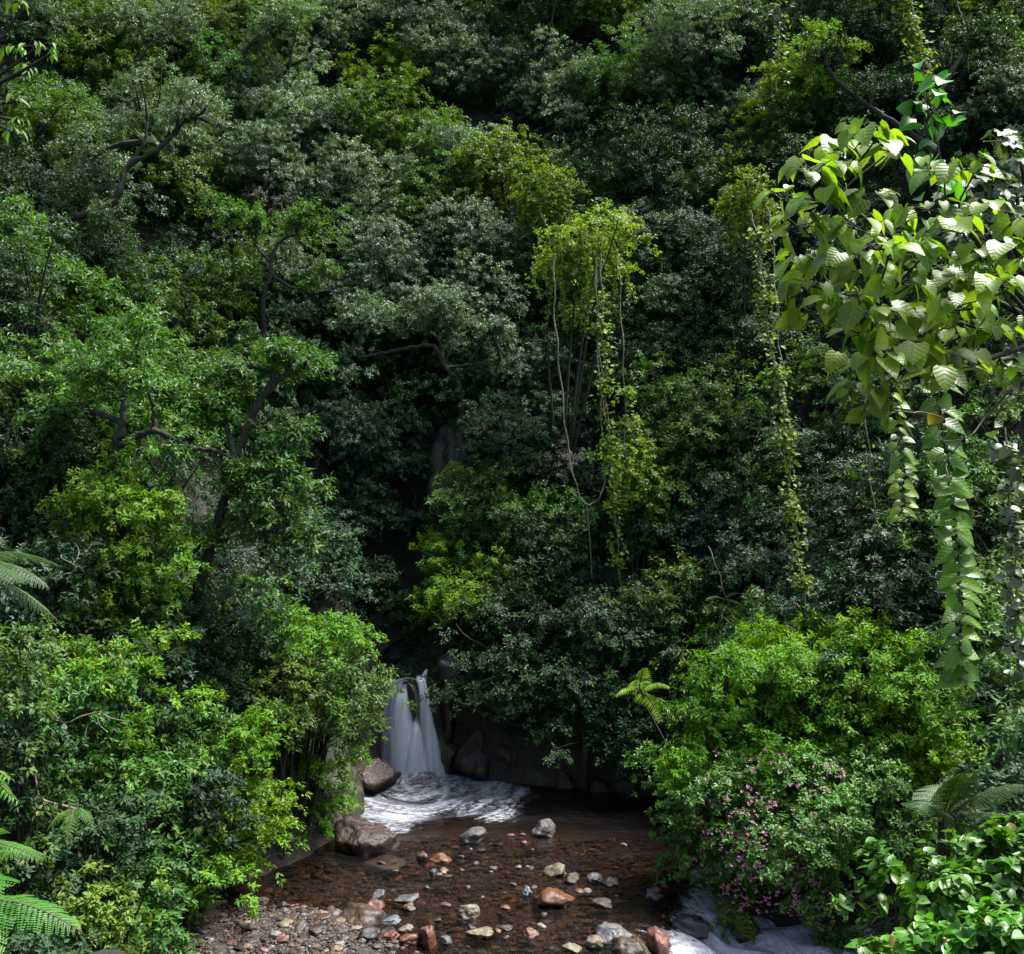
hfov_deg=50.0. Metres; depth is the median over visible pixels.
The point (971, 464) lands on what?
forest tree
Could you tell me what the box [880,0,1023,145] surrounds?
forest tree
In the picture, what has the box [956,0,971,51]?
liana
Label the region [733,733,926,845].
flowering shrub
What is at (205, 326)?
understorey shrub
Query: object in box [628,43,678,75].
understorey shrub
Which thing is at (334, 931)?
gravel
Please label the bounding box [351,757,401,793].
boulder
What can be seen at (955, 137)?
understorey shrub
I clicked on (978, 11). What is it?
understorey shrub
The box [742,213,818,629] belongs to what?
liana
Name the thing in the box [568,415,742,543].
forest tree
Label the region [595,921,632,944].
stone
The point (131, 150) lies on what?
understorey shrub
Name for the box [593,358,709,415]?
understorey shrub
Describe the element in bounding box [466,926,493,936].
stone
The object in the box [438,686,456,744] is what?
rock
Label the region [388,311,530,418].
forest tree
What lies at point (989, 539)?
understorey shrub
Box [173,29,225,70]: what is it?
understorey shrub
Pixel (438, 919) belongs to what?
stone
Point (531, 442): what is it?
understorey shrub
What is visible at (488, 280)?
forest tree
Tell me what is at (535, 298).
understorey shrub
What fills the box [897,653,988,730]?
understorey shrub
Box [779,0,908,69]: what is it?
forest tree
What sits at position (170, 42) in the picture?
understorey shrub
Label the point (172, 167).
forest tree
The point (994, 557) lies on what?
forest tree
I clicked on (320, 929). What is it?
stone
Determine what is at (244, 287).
forest tree
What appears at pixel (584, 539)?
understorey shrub
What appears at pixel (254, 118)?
understorey shrub
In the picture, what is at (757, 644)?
shrub
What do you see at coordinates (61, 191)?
understorey shrub
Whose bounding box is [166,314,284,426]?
forest tree
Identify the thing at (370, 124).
forest tree
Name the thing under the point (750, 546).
forest tree
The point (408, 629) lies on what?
forest tree
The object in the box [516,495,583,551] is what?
understorey shrub
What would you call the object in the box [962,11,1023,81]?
understorey shrub
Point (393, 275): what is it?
forest tree
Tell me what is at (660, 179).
understorey shrub
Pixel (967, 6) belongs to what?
forest tree
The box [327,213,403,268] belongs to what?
understorey shrub
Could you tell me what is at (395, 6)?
understorey shrub
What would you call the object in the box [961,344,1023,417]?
understorey shrub
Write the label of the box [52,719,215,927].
shrub
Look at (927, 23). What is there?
forest tree
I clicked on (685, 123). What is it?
forest tree
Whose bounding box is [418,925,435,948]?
stone
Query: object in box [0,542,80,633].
understorey shrub
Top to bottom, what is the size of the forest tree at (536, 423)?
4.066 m
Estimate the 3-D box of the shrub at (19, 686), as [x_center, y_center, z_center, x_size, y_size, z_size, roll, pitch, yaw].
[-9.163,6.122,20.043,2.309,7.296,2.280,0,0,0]
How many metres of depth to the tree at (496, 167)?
50.27 m
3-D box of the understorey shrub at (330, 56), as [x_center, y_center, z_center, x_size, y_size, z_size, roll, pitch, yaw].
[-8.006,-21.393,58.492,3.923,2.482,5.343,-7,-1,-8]
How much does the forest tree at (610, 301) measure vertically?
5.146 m
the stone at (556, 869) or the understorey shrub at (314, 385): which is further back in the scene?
the understorey shrub at (314, 385)
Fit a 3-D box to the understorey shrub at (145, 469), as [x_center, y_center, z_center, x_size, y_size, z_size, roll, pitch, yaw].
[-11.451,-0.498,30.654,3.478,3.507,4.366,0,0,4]
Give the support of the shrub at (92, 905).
on the hillside terrain at (496, 736)
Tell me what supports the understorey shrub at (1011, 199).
on the hillside terrain at (496, 736)
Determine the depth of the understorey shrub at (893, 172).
44.73 m
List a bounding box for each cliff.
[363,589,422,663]
[425,416,482,529]
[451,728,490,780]
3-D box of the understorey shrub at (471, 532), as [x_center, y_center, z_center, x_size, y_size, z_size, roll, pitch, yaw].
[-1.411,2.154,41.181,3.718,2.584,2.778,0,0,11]
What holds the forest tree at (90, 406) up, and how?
on the hillside terrain at (496, 736)
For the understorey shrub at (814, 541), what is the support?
on the hillside terrain at (496, 736)
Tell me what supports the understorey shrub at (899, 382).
on the hillside terrain at (496, 736)
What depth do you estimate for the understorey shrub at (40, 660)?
24.88 m
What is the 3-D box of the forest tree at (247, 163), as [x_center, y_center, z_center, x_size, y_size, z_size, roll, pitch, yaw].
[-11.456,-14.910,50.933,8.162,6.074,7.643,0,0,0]
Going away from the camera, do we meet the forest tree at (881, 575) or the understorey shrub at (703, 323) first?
the forest tree at (881, 575)
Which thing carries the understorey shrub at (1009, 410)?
on the hillside terrain at (496, 736)
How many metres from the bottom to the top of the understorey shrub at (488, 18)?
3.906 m
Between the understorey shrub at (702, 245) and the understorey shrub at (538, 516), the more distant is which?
the understorey shrub at (702, 245)
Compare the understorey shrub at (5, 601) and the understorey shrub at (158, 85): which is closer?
the understorey shrub at (5, 601)
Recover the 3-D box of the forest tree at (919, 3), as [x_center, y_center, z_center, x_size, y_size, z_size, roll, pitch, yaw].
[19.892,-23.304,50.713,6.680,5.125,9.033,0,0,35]
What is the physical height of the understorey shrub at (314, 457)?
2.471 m
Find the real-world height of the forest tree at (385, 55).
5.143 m
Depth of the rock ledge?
36.98 m
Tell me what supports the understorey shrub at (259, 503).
on the hillside terrain at (496, 736)
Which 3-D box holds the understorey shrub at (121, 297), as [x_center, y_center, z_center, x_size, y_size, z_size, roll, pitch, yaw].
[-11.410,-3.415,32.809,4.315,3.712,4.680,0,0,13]
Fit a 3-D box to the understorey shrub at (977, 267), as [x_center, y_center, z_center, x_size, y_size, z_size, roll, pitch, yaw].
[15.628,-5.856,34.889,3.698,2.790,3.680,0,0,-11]
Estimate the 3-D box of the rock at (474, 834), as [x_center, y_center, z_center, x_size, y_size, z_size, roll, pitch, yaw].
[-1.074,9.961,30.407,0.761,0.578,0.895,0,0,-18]
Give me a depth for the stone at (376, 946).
23.30 m
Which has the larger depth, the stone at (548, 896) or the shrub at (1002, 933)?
the stone at (548, 896)
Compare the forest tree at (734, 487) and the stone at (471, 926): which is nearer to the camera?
the stone at (471, 926)
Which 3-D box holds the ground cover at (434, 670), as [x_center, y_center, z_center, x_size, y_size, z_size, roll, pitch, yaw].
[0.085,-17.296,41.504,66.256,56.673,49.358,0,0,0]
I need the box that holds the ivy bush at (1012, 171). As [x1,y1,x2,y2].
[931,124,1023,275]
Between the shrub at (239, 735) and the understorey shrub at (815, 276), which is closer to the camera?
the shrub at (239, 735)
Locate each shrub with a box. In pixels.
[0,1,16,62]
[0,3,38,52]
[0,3,84,67]
[0,65,27,117]
[0,140,30,187]
[0,147,87,224]
[0,181,87,251]
[0,206,33,278]
[0,210,79,319]
[0,257,29,323]
[0,278,88,363]
[0,280,47,354]
[0,343,30,393]
[0,357,83,408]
[0,376,39,437]
[0,384,99,468]
[0,388,53,478]
[0,397,147,516]
[0,410,110,580]
[0,451,69,560]
[0,519,76,595]
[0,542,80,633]
[0,559,85,652]
[0,610,109,723]
[0,612,79,948]
[0,644,103,768]
[0,647,51,672]
[0,672,85,769]
[0,715,94,934]
[0,913,118,953]
[1,508,97,597]
[1,664,144,855]
[3,218,96,277]
[3,490,89,549]
[3,530,131,663]
[4,1,67,44]
[6,122,83,189]
[9,494,177,588]
[11,70,97,118]
[14,407,168,510]
[16,578,190,649]
[19,778,184,950]
[30,289,174,406]
[32,347,154,463]
[34,433,206,672]
[39,855,170,953]
[40,617,224,822]
[42,554,195,704]
[44,159,174,227]
[45,593,268,748]
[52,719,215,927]
[58,643,162,752]
[60,0,102,16]
[60,295,156,352]
[65,823,199,953]
[68,107,152,175]
[68,903,203,953]
[69,539,258,603]
[70,523,226,715]
[78,272,142,317]
[84,223,144,265]
[85,7,133,62]
[89,100,125,130]
[90,496,204,570]
[92,380,232,484]
[92,468,175,541]
[92,584,246,646]
[107,745,269,916]
[116,677,241,755]
[120,245,186,304]
[122,436,228,523]
[124,192,190,234]
[125,146,175,186]
[128,307,212,354]
[132,666,257,765]
[137,574,302,666]
[139,530,321,628]
[140,10,211,71]
[142,380,198,417]
[144,232,228,283]
[145,676,251,865]
[145,825,264,926]
[153,81,194,103]
[156,213,275,256]
[156,603,279,702]
[168,309,234,356]
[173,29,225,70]
[173,53,215,112]
[173,405,262,461]
[174,648,248,707]
[176,265,279,333]
[179,150,236,192]
[179,699,297,882]
[180,178,252,236]
[182,500,272,569]
[184,576,319,670]
[186,363,287,410]
[188,561,306,633]
[193,472,254,506]
[198,751,312,887]
[206,396,296,459]
[208,494,324,554]
[212,640,328,707]
[216,99,280,130]
[217,328,271,358]
[223,650,354,839]
[225,123,280,154]
[227,655,332,753]
[234,282,298,330]
[236,8,285,66]
[238,359,326,406]
[241,420,305,500]
[245,153,309,209]
[253,603,388,841]
[256,543,380,611]
[263,494,365,557]
[269,616,417,822]
[278,193,356,263]
[283,278,350,328]
[290,363,349,403]
[293,404,346,460]
[296,37,360,85]
[297,608,377,686]
[300,111,357,196]
[309,0,352,14]
[313,194,355,231]
[316,329,376,373]
[324,48,399,81]
[324,86,387,132]
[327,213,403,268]
[327,323,417,404]
[349,328,399,352]
[354,121,414,168]
[362,80,412,123]
[365,0,425,21]
[372,187,429,240]
[391,132,466,168]
[394,147,483,215]
[395,319,472,372]
[405,216,509,254]
[408,36,439,68]
[413,0,479,19]
[415,68,476,114]
[416,371,504,422]
[427,327,563,373]
[428,157,507,217]
[429,504,526,557]
[436,22,532,76]
[437,411,499,456]
[438,456,534,512]
[438,533,531,591]
[443,200,524,245]
[448,0,505,41]
[459,261,505,316]
[461,602,518,658]
[462,364,549,429]
[467,54,523,122]
[488,637,608,707]
[491,343,584,408]
[492,508,573,593]
[496,564,583,657]
[506,445,574,503]
[508,137,573,185]
[508,214,613,255]
[513,5,592,50]
[514,39,590,71]
[514,194,578,232]
[515,272,562,319]
[515,316,591,374]
[515,414,578,472]
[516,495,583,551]
[529,101,568,131]
[529,564,625,618]
[543,393,648,452]
[543,550,635,648]
[545,276,633,313]
[551,488,626,570]
[554,622,628,701]
[561,361,636,410]
[562,456,651,501]
[567,318,645,365]
[568,166,649,213]
[575,51,644,110]
[578,150,626,181]
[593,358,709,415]
[598,431,704,488]
[607,570,675,618]
[609,242,725,306]
[610,511,687,579]
[614,640,708,698]
[622,734,876,931]
[624,43,698,120]
[624,368,714,457]
[625,224,730,268]
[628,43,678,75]
[629,580,734,662]
[630,160,694,227]
[631,306,754,372]
[632,494,774,589]
[634,332,707,376]
[647,638,819,902]
[649,601,767,705]
[651,733,776,907]
[655,143,758,213]
[656,227,740,267]
[663,37,742,92]
[672,561,763,618]
[675,353,754,393]
[675,400,762,446]
[675,414,764,518]
[676,103,742,143]
[682,133,744,168]
[682,695,826,893]
[685,601,758,659]
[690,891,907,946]
[692,274,751,306]
[700,612,852,688]
[704,115,800,180]
[708,382,792,465]
[708,667,851,742]
[709,650,959,796]
[711,450,819,558]
[711,604,856,752]
[714,547,792,598]
[718,515,900,591]
[722,581,826,643]
[723,418,814,504]
[724,386,803,435]
[725,556,897,645]
[727,100,785,140]
[731,19,780,63]
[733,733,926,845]
[734,303,814,355]
[739,265,810,331]
[740,474,854,551]
[742,173,817,236]
[746,400,870,516]
[747,1,811,49]
[747,220,829,279]
[751,238,846,327]
[753,675,924,762]
[767,157,894,212]
[769,374,852,418]
[788,442,925,515]
[790,17,867,65]
[792,63,862,109]
[793,0,846,30]
[794,602,893,718]
[795,404,855,454]
[797,605,934,730]
[799,132,868,185]
[802,511,933,619]
[804,288,880,351]
[808,635,934,697]
[808,901,908,953]
[809,367,916,453]
[810,613,982,775]
[811,244,863,283]
[813,369,923,429]
[824,456,956,570]
[825,270,947,356]
[826,826,1023,929]
[827,81,923,133]
[828,212,895,251]
[829,765,973,902]
[837,565,944,641]
[838,107,957,189]
[839,835,873,925]
[845,915,990,953]
[849,29,910,73]
[849,700,991,880]
[851,681,931,744]
[855,272,918,321]
[857,548,1010,630]
[861,0,925,18]
[861,438,1005,568]
[862,175,917,220]
[869,300,1000,352]
[870,334,984,415]
[875,55,991,122]
[876,103,997,184]
[877,436,1023,508]
[884,44,941,87]
[886,418,971,466]
[886,631,1020,692]
[889,896,1023,953]
[895,164,952,206]
[897,530,977,601]
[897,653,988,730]
[900,223,966,275]
[900,236,991,301]
[903,753,1023,896]
[904,0,976,31]
[912,624,1023,742]
[922,593,1023,764]
[930,372,1023,448]
[932,505,1023,582]
[933,583,1019,656]
[939,810,1023,921]
[941,557,1023,790]
[942,85,1023,139]
[946,304,1023,354]
[950,0,1023,37]
[952,693,1023,793]
[954,130,1023,189]
[954,500,1023,561]
[958,430,1023,518]
[959,636,1023,708]
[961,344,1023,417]
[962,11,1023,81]
[962,205,1023,258]
[963,179,1022,219]
[971,261,1023,320]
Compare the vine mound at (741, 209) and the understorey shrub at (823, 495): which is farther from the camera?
the vine mound at (741, 209)
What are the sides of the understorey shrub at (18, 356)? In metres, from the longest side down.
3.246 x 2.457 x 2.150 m
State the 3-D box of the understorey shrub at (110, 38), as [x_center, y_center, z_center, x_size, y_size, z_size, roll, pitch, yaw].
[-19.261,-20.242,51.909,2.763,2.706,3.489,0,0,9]
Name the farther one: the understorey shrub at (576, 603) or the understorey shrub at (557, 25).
the understorey shrub at (557, 25)
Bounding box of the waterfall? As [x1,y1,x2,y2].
[390,670,445,776]
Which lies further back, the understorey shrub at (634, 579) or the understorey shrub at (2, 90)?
the understorey shrub at (2, 90)
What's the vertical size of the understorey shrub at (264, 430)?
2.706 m
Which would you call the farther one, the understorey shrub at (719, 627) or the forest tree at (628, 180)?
the forest tree at (628, 180)
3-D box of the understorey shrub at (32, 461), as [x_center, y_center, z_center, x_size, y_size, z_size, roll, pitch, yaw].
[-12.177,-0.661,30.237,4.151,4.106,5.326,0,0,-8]
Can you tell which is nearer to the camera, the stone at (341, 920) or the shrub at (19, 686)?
the shrub at (19, 686)
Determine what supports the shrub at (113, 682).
on the hillside terrain at (496, 736)
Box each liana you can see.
[552,253,605,575]
[587,253,629,595]
[595,260,616,509]
[612,260,640,465]
[707,546,728,604]
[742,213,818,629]
[764,0,794,92]
[766,207,789,429]
[860,400,885,566]
[890,0,940,105]
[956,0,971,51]
[985,421,1023,681]
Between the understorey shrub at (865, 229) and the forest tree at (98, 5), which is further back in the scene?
the forest tree at (98, 5)
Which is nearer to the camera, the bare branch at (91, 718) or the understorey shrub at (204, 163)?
the bare branch at (91, 718)
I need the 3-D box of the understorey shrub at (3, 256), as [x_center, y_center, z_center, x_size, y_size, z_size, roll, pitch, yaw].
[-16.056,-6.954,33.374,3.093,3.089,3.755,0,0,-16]
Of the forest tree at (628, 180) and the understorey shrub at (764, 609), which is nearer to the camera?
the understorey shrub at (764, 609)
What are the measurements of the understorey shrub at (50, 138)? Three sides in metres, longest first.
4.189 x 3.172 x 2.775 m
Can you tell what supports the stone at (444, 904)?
in the stream water
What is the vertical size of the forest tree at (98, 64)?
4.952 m
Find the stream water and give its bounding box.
[180,770,882,953]
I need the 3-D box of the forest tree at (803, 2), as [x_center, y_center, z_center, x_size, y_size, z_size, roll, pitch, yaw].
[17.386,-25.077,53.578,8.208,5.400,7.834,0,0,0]
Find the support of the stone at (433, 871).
in the stream water
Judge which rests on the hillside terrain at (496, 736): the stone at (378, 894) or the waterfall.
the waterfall
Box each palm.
[0,770,19,804]
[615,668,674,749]
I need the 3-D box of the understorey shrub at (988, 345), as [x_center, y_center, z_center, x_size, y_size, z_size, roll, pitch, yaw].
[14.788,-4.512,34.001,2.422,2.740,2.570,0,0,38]
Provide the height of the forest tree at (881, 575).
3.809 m
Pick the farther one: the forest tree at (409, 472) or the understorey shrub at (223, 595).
the forest tree at (409, 472)
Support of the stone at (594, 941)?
in the stream water
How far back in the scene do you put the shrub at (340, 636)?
29.71 m
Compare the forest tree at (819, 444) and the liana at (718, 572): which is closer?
the liana at (718, 572)
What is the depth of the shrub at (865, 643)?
27.91 m
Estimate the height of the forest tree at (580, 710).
6.243 m
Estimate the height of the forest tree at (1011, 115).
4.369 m
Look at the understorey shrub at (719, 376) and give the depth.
41.39 m
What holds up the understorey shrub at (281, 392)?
on the hillside terrain at (496, 736)
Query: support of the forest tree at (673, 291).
on the hillside terrain at (496, 736)
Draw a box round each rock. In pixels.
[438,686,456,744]
[459,826,485,843]
[530,818,555,837]
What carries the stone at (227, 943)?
on the hillside terrain at (496, 736)
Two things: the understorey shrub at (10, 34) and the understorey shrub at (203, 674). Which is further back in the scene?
the understorey shrub at (10, 34)
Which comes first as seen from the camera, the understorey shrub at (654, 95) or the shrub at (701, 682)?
the shrub at (701, 682)
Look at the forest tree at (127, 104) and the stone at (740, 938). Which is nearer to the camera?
the stone at (740, 938)
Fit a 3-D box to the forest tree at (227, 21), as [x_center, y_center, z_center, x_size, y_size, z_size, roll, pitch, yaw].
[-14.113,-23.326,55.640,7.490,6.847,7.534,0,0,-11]
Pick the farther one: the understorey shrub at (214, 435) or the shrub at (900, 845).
the understorey shrub at (214, 435)
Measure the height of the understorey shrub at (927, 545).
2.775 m
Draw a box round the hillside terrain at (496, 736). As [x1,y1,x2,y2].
[0,0,1023,953]
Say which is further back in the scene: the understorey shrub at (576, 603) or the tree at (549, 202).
the tree at (549, 202)
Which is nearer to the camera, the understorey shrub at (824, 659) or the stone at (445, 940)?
the stone at (445, 940)
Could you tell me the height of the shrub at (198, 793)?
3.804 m
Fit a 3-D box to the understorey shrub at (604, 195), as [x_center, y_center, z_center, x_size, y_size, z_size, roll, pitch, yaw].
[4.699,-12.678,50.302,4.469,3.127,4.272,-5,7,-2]
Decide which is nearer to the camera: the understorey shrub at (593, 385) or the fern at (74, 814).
the fern at (74, 814)
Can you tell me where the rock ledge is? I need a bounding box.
[384,671,406,754]
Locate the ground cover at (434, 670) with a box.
[0,0,1023,953]
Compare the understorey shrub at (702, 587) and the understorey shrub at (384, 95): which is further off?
the understorey shrub at (384, 95)
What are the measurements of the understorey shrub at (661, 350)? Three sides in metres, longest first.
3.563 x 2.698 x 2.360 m
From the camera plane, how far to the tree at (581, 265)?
40.80 m
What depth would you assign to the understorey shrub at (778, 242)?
45.45 m
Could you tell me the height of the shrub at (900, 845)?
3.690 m
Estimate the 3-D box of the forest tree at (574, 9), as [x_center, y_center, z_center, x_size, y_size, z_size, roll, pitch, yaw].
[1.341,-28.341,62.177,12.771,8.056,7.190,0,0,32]
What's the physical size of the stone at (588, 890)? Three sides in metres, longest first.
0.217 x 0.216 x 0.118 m
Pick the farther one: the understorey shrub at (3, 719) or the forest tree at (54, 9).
the forest tree at (54, 9)
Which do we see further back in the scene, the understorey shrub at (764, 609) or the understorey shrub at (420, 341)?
the understorey shrub at (420, 341)
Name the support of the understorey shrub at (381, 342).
on the hillside terrain at (496, 736)
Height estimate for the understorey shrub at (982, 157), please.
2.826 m
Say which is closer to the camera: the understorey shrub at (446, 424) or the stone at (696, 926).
the stone at (696, 926)
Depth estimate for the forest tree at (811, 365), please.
38.93 m
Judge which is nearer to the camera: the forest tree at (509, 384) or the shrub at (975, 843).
the shrub at (975, 843)
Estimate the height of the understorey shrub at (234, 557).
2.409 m
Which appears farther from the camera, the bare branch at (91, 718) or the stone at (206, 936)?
the stone at (206, 936)
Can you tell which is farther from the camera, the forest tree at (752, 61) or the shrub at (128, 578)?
the forest tree at (752, 61)
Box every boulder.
[332,753,364,816]
[333,815,399,856]
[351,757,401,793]
[437,651,458,686]
[437,731,459,774]
[494,743,517,772]
[521,762,548,785]
[555,769,577,788]
[589,777,611,791]
[615,775,642,792]
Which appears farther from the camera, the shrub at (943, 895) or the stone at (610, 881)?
the stone at (610, 881)
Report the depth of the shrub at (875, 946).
13.35 m
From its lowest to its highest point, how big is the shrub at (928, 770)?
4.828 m
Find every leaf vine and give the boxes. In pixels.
[886,392,919,522]
[896,59,965,201]
[918,363,985,690]
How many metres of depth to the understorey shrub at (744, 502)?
36.57 m
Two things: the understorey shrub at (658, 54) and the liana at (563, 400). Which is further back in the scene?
the understorey shrub at (658, 54)
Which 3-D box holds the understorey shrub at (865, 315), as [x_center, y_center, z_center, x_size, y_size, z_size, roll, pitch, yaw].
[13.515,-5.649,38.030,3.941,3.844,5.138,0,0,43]
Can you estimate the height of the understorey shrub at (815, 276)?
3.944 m
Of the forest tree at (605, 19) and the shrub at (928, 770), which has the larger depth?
the forest tree at (605, 19)
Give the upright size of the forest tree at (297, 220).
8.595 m
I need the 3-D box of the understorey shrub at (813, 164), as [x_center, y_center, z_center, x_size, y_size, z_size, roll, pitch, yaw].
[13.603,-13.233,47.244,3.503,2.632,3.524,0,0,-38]
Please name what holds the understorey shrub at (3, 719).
on the hillside terrain at (496, 736)
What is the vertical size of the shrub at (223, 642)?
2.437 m
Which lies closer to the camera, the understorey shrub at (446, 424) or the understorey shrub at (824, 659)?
the understorey shrub at (824, 659)
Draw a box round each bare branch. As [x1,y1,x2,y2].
[29,726,77,822]
[53,694,125,748]
[61,543,78,579]
[893,384,1022,479]
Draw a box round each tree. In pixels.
[0,0,57,141]
[0,0,114,51]
[0,61,142,196]
[0,123,148,250]
[0,192,93,323]
[0,324,121,427]
[0,337,177,513]
[11,299,265,635]
[22,202,230,324]
[29,24,167,138]
[34,0,170,74]
[38,47,231,196]
[41,71,236,227]
[43,260,199,404]
[83,314,216,423]
[90,250,258,375]
[93,0,239,63]
[94,0,208,139]
[123,122,245,229]
[151,233,321,340]
[152,18,273,118]
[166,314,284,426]
[177,331,338,673]
[186,0,308,69]
[191,84,355,212]
[191,191,353,402]
[197,0,373,153]
[203,0,392,101]
[212,204,357,318]
[227,163,342,248]
[230,0,310,172]
[235,288,362,410]
[235,352,344,469]
[251,224,410,351]
[262,90,394,206]
[273,516,372,609]
[274,131,419,244]
[296,363,422,497]
[306,0,415,19]
[312,177,537,348]
[313,442,413,564]
[316,62,476,180]
[324,278,518,434]
[328,22,447,116]
[336,0,425,59]
[338,536,416,618]
[350,0,509,79]
[350,305,504,428]
[366,403,444,530]
[369,585,437,661]
[372,132,482,261]
[381,120,511,205]
[384,247,530,376]
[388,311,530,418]
[392,205,524,311]
[394,24,533,98]
[405,525,538,629]
[417,635,574,743]
[425,455,563,570]
[428,568,650,713]
[441,116,562,257]
[451,225,564,324]
[456,382,579,482]
[456,416,534,499]
[465,36,568,117]
[466,321,600,414]
[482,0,644,29]
[485,509,606,610]
[488,0,617,79]
[488,23,610,144]
[495,0,594,72]
[502,154,594,320]
[521,609,668,791]
[524,480,623,564]
[525,198,661,489]
[525,419,621,509]
[529,124,733,235]
[534,0,649,60]
[539,247,646,343]
[540,581,666,712]
[542,20,681,132]
[561,172,723,279]
[568,326,701,412]
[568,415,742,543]
[573,627,698,714]
[578,246,756,352]
[581,673,695,798]
[583,98,730,197]
[610,545,733,667]
[611,0,785,128]
[615,137,751,248]
[618,347,792,520]
[626,314,802,403]
[661,230,798,334]
[665,434,808,536]
[687,500,804,599]
[688,246,832,361]
[689,0,793,87]
[730,16,893,136]
[731,84,861,171]
[751,399,889,498]
[753,129,852,235]
[755,118,1023,439]
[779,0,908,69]
[780,0,850,13]
[780,321,855,425]
[793,52,918,146]
[795,0,1023,252]
[801,520,963,639]
[812,471,906,560]
[870,0,932,15]
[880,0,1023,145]
[885,0,1016,63]
[894,598,1005,671]
[900,397,1023,540]
[905,470,1023,621]
[941,0,1023,64]
[944,43,1023,135]
[953,0,1023,21]
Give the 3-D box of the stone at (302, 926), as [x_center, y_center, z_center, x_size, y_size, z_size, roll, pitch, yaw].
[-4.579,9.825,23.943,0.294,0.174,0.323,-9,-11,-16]
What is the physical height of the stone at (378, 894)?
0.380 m
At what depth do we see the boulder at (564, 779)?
35.35 m
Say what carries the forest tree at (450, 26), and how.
on the hillside terrain at (496, 736)
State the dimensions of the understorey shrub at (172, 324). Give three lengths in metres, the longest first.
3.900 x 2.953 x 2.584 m
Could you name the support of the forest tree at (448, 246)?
on the hillside terrain at (496, 736)
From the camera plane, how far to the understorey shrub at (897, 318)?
35.88 m
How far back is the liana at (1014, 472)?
15.95 m
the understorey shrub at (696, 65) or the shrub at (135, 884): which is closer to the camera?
the shrub at (135, 884)
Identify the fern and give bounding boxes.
[0,552,58,620]
[0,828,53,895]
[0,875,81,953]
[47,809,93,846]
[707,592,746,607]
[901,763,1022,855]
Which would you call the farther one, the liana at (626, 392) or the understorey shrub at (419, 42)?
the understorey shrub at (419, 42)
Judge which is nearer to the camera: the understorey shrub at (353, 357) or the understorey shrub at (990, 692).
the understorey shrub at (990, 692)
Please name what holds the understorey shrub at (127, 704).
on the hillside terrain at (496, 736)
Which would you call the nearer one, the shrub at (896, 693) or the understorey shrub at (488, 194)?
the shrub at (896, 693)
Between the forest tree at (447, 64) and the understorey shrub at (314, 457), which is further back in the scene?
the forest tree at (447, 64)
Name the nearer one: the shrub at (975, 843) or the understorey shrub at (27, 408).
the shrub at (975, 843)
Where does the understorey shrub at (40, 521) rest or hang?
on the hillside terrain at (496, 736)
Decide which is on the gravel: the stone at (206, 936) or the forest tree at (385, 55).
the stone at (206, 936)
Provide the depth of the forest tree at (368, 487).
42.72 m
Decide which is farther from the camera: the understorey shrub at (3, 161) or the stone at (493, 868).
the understorey shrub at (3, 161)
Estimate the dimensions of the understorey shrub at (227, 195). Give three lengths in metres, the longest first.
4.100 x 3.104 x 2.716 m
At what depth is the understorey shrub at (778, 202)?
46.87 m
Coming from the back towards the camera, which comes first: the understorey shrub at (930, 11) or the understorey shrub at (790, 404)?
the understorey shrub at (930, 11)
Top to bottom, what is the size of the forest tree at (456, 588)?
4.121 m
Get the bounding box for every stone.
[197,928,209,934]
[202,934,211,939]
[225,939,236,945]
[236,904,247,910]
[248,939,258,943]
[259,947,269,952]
[276,920,290,928]
[277,937,287,943]
[295,923,307,930]
[295,938,303,942]
[301,940,315,949]
[309,923,328,928]
[309,926,322,933]
[309,930,321,936]
[317,913,332,920]
[320,936,328,940]
[328,910,339,915]
[330,945,343,951]
[336,917,345,923]
[340,902,386,926]
[356,925,380,941]
[368,898,384,908]
[371,943,383,949]
[372,889,384,900]
[380,930,400,941]
[381,914,400,923]
[381,926,395,931]
[393,893,418,902]
[399,901,415,911]
[399,923,413,931]
[399,933,420,945]
[416,851,428,861]
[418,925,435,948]
[429,853,450,862]
[430,869,437,874]
[433,917,441,921]
[438,935,451,944]
[440,901,451,906]
[459,904,479,917]
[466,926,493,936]
[468,924,475,928]
[476,848,485,851]
[490,866,497,870]
[496,924,512,930]
[501,904,509,909]
[521,885,532,896]
[522,927,538,937]
[535,887,574,906]
[536,922,546,927]
[543,862,565,876]
[562,942,581,953]
[564,872,578,883]
[575,888,583,892]
[583,888,591,892]
[584,935,603,948]
[586,872,602,883]
[592,897,611,907]
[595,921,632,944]
[600,876,619,886]
[612,936,650,953]
[646,888,662,900]
[647,926,671,953]
[651,887,660,891]
[672,913,709,939]
[730,918,760,943]
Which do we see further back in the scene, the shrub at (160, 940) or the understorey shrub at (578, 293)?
the understorey shrub at (578, 293)
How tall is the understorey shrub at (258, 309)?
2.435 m
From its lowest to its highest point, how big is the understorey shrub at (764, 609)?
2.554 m
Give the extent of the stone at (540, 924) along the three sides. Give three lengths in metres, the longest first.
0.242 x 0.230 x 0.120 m
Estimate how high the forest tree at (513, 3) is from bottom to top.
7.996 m
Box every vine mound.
[599,412,673,585]
[709,163,787,393]
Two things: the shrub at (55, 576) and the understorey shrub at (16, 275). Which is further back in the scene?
the understorey shrub at (16, 275)
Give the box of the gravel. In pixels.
[153,869,746,953]
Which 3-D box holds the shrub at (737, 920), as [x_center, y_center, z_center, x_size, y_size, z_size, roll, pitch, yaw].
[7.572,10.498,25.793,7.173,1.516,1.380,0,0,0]
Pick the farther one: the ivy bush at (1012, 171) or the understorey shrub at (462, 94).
the understorey shrub at (462, 94)
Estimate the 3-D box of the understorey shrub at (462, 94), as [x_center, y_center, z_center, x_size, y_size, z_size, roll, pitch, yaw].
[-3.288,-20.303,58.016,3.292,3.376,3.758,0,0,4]

